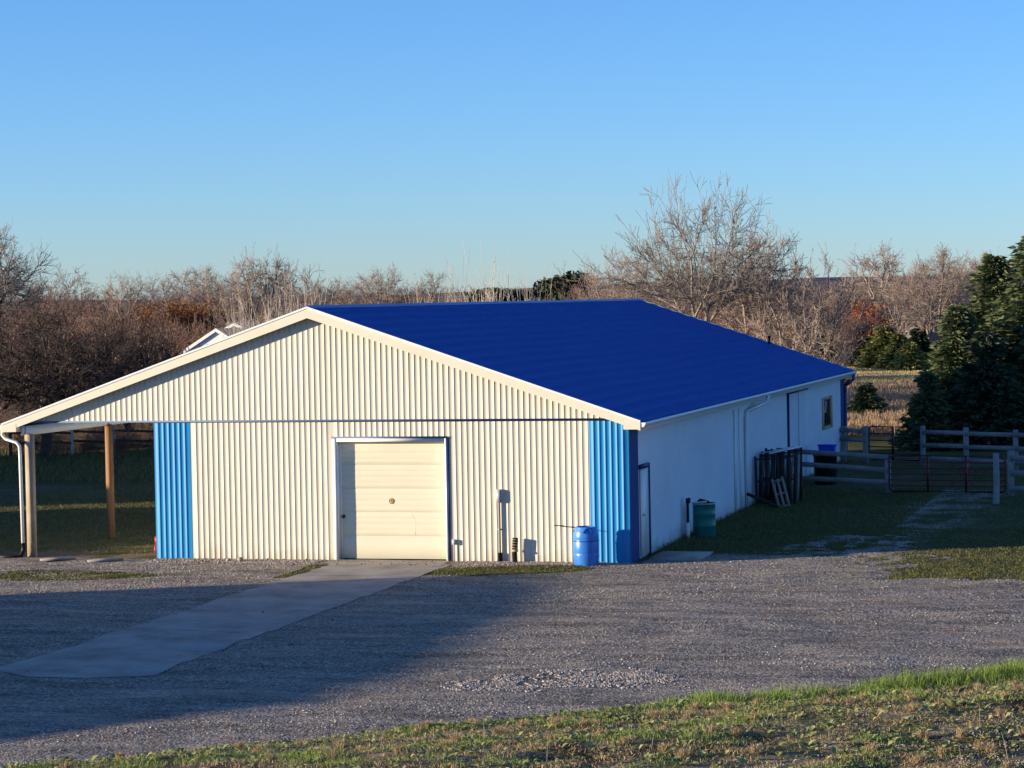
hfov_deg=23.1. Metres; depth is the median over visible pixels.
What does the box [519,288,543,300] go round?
pine tree
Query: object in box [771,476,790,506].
pallet
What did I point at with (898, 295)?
bare tree
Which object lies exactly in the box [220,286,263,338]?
bare tree
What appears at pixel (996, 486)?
round post
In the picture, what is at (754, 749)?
dry grass
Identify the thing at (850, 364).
evergreen
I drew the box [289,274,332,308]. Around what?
bare tree
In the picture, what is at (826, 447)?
storage bin
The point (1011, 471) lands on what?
board fence
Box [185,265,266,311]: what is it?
bare tree
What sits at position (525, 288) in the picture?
bare tree
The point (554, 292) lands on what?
pine tree
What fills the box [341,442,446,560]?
overhead door
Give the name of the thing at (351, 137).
sky
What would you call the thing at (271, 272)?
bare tree
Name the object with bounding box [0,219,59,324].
bare tree
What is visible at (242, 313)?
orange shrub
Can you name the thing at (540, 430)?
barn
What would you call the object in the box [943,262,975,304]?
bare tree
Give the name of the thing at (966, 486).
tube gate
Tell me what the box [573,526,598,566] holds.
plastic barrel
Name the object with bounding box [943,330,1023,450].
spruce
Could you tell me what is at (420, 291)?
bare tree
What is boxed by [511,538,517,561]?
standpipe
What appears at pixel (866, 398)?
spruce
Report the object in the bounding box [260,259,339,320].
bare tree
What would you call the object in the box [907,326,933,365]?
evergreen
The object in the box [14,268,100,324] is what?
bare tree
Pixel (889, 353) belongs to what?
evergreen
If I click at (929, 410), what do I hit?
spruce
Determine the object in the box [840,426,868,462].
board fence
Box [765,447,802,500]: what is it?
pallet
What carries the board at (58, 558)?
on the gravel yard at (22, 697)
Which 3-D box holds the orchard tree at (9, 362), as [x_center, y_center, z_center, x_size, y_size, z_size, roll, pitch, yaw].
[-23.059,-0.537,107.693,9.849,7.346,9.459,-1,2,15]
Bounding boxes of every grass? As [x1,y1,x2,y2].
[0,447,154,482]
[0,655,1023,767]
[10,678,1023,767]
[838,362,931,387]
[847,378,919,436]
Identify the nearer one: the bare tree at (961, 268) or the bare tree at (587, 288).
the bare tree at (587, 288)
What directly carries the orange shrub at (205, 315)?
on the ground at (10, 491)
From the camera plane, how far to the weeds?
32.40 m
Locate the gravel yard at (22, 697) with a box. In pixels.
[0,528,1023,765]
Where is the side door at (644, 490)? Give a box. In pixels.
[640,467,649,555]
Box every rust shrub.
[842,299,897,350]
[874,313,910,336]
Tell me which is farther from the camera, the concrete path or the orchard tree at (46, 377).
the orchard tree at (46, 377)
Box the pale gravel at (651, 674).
[0,557,1023,767]
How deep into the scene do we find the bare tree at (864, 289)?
230.41 m
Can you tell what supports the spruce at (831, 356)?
on the ground at (10, 491)
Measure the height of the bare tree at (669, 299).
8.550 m
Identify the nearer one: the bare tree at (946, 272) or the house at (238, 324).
the house at (238, 324)
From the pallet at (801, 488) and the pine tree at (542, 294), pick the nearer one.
the pallet at (801, 488)
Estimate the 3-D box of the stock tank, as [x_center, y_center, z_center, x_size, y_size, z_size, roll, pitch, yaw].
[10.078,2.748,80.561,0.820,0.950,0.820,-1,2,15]
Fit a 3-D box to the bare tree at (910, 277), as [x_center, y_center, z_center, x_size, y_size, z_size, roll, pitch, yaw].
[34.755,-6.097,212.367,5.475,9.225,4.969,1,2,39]
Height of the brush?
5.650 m
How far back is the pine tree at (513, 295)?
278.49 m
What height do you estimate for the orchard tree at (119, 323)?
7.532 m
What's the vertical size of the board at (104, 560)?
0.060 m
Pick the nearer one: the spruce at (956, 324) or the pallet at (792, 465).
the pallet at (792, 465)
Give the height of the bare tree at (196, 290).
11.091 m
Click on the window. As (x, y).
(827, 404)
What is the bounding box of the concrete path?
[0,559,448,677]
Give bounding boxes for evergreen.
[846,322,873,366]
[854,324,894,367]
[870,332,908,368]
[885,342,930,370]
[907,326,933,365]
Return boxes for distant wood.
[2,277,927,331]
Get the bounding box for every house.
[183,327,250,353]
[225,322,263,327]
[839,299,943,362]
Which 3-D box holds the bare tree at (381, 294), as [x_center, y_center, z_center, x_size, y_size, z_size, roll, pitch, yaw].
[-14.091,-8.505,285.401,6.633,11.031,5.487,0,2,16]
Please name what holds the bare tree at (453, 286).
on the ground at (10, 491)
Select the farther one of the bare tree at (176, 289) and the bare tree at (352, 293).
the bare tree at (352, 293)
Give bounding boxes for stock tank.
[813,455,836,484]
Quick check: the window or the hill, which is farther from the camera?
the hill
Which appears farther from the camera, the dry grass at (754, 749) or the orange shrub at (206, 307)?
the orange shrub at (206, 307)
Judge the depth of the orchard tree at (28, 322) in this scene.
142.85 m
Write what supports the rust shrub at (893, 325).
on the ground at (10, 491)
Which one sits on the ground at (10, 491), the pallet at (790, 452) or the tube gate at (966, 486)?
the pallet at (790, 452)
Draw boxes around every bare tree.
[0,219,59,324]
[11,261,106,328]
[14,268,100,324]
[96,270,163,322]
[130,271,188,320]
[154,265,216,318]
[174,263,241,316]
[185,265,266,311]
[205,278,253,327]
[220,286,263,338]
[228,242,275,321]
[237,274,291,330]
[253,243,305,319]
[254,267,323,320]
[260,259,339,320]
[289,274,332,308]
[307,276,370,304]
[329,281,374,304]
[340,270,405,303]
[354,262,411,303]
[386,280,436,302]
[401,277,449,302]
[407,268,457,302]
[430,249,488,301]
[444,240,513,301]
[505,257,552,300]
[527,278,564,300]
[544,260,644,299]
[551,273,642,298]
[563,169,802,322]
[573,241,676,308]
[597,260,712,319]
[695,209,809,345]
[721,234,885,381]
[785,292,866,359]
[815,282,895,366]
[822,267,882,334]
[825,292,864,339]
[838,237,905,298]
[852,277,880,298]
[856,254,906,298]
[865,272,924,336]
[880,261,928,297]
[889,242,976,351]
[897,258,953,336]
[921,253,977,311]
[932,248,1012,311]
[933,265,972,308]
[939,257,977,303]
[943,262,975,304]
[962,251,991,305]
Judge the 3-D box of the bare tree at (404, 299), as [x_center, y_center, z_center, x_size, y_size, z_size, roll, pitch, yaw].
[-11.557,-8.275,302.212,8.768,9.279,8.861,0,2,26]
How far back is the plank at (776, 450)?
73.84 m
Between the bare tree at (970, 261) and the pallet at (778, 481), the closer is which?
the pallet at (778, 481)
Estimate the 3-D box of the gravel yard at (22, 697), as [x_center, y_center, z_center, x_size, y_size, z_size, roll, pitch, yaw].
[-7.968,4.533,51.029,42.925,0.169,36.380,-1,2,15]
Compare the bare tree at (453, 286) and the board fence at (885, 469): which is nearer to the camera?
the board fence at (885, 469)
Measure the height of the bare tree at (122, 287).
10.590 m
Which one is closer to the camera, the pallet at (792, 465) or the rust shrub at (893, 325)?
the pallet at (792, 465)
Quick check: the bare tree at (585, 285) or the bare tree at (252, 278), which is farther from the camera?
the bare tree at (252, 278)
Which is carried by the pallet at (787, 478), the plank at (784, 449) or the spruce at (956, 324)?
the plank at (784, 449)
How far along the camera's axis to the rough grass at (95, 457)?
94.36 m
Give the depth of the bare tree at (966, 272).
213.44 m
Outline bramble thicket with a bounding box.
[0,402,153,457]
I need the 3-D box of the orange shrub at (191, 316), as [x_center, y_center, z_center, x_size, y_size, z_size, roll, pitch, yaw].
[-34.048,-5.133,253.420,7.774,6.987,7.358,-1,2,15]
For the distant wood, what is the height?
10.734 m
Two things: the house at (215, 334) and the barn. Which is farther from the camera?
the house at (215, 334)
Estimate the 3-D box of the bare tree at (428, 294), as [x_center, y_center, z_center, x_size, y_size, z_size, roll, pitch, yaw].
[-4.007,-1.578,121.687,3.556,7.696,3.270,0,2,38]
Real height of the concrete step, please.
0.100 m
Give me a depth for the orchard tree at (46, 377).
99.13 m
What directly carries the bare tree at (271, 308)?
on the ground at (10, 491)
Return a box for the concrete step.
[649,551,713,559]
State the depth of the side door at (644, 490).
58.97 m
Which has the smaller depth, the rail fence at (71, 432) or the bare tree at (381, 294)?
the rail fence at (71, 432)
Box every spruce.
[808,332,850,384]
[847,382,890,415]
[888,368,957,451]
[895,303,1022,445]
[911,252,1021,396]
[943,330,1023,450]
[960,235,1023,407]
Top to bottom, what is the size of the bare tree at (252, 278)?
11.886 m
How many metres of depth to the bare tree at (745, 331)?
113.10 m
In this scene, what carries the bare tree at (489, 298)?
on the ground at (10, 491)
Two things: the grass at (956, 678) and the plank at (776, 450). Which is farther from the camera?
the plank at (776, 450)
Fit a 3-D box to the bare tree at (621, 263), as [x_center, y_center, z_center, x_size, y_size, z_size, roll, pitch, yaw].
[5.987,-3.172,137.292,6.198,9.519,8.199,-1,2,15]
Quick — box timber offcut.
[746,493,778,507]
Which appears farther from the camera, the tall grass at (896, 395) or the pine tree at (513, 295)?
the pine tree at (513, 295)
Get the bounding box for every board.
[40,556,75,560]
[87,557,122,562]
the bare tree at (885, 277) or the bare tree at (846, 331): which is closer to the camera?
the bare tree at (846, 331)
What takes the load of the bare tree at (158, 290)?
on the ground at (10, 491)
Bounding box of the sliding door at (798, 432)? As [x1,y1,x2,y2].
[789,390,806,481]
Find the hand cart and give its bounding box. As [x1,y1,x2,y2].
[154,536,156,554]
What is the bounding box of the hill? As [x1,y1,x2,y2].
[2,273,1023,313]
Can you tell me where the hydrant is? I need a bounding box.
[686,498,690,538]
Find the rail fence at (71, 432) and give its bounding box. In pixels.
[8,427,153,456]
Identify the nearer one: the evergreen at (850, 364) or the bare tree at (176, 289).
the evergreen at (850, 364)
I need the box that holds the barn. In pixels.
[0,298,856,562]
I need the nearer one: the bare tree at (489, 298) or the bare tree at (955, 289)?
the bare tree at (489, 298)
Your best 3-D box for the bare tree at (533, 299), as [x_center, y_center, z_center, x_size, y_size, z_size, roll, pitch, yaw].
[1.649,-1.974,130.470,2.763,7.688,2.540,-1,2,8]
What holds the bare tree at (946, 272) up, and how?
on the ground at (10, 491)
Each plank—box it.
[760,446,793,453]
[769,446,800,453]
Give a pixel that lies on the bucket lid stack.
(702, 501)
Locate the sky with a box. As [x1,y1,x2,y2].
[0,0,1023,300]
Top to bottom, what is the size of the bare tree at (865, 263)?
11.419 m
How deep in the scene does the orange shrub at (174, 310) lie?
250.07 m
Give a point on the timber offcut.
(762, 500)
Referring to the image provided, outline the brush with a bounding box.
[0,304,844,419]
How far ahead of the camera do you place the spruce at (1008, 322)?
100.55 m
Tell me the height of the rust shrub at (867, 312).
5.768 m
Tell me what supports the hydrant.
on the ground at (10, 491)
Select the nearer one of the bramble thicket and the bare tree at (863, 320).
the bramble thicket
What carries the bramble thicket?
on the ground at (10, 491)
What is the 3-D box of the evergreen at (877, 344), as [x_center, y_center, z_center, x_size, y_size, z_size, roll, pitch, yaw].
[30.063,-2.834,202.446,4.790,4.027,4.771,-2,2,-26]
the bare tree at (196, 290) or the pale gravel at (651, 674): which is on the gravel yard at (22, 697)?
the pale gravel at (651, 674)
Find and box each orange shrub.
[129,301,189,346]
[150,299,208,341]
[176,303,226,335]
[195,300,245,324]
[217,306,259,321]
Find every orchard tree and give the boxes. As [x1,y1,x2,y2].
[0,277,154,461]
[0,282,124,410]
[0,287,102,412]
[29,307,185,445]
[30,286,180,373]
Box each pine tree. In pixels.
[461,288,503,301]
[482,287,519,300]
[503,288,530,300]
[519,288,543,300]
[527,289,549,299]
[531,270,593,300]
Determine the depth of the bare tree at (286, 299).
116.77 m
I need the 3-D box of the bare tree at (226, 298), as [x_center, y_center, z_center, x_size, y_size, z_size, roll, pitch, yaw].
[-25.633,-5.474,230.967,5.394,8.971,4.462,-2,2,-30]
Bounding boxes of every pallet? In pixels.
[754,456,791,504]
[758,453,796,503]
[761,450,799,501]
[762,453,799,501]
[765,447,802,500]
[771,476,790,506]
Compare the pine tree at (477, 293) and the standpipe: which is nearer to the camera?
the standpipe
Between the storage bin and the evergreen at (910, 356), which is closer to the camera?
the storage bin
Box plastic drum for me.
[692,502,715,537]
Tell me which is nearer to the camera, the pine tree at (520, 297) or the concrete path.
the concrete path
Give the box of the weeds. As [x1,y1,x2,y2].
[0,675,1023,767]
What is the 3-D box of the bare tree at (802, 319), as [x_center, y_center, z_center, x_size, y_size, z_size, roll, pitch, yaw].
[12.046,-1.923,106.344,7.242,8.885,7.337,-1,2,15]
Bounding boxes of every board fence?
[791,448,890,492]
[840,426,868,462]
[920,426,1023,469]
[1007,451,1023,495]
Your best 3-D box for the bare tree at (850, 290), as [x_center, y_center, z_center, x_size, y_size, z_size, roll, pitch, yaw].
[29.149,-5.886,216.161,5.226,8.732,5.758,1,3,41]
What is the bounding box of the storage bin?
[817,444,836,450]
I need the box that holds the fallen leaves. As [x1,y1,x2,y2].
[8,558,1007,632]
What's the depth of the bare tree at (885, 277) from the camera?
244.82 m
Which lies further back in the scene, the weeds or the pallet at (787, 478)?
the pallet at (787, 478)
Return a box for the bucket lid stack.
[695,499,711,502]
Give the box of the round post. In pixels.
[993,453,999,503]
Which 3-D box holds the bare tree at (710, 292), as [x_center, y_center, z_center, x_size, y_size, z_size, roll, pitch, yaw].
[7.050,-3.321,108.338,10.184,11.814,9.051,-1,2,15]
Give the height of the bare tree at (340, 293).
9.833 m
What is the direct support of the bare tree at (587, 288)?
on the ground at (10, 491)
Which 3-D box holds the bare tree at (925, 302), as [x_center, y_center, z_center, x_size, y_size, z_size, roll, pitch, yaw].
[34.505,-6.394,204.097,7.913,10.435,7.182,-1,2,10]
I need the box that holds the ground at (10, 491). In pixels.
[0,301,1023,767]
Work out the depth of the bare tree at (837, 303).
245.47 m
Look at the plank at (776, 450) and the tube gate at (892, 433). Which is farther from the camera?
the tube gate at (892, 433)
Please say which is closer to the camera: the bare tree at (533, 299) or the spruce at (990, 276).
the spruce at (990, 276)
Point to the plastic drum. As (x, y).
(704, 524)
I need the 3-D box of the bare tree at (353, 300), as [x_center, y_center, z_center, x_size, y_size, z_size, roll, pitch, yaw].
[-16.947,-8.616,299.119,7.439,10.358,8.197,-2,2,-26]
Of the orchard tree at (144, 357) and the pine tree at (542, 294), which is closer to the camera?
the orchard tree at (144, 357)
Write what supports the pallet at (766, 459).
on the ground at (10, 491)
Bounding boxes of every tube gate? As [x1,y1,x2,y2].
[868,426,919,461]
[888,455,1006,492]
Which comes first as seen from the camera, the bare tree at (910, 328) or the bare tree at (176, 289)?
the bare tree at (910, 328)
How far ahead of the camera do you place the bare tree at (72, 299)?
268.33 m
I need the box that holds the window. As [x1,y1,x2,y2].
[822,395,832,429]
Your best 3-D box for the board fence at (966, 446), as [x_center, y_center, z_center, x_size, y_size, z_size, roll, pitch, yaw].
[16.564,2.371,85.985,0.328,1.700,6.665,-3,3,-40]
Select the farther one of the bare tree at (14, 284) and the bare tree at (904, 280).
the bare tree at (904, 280)

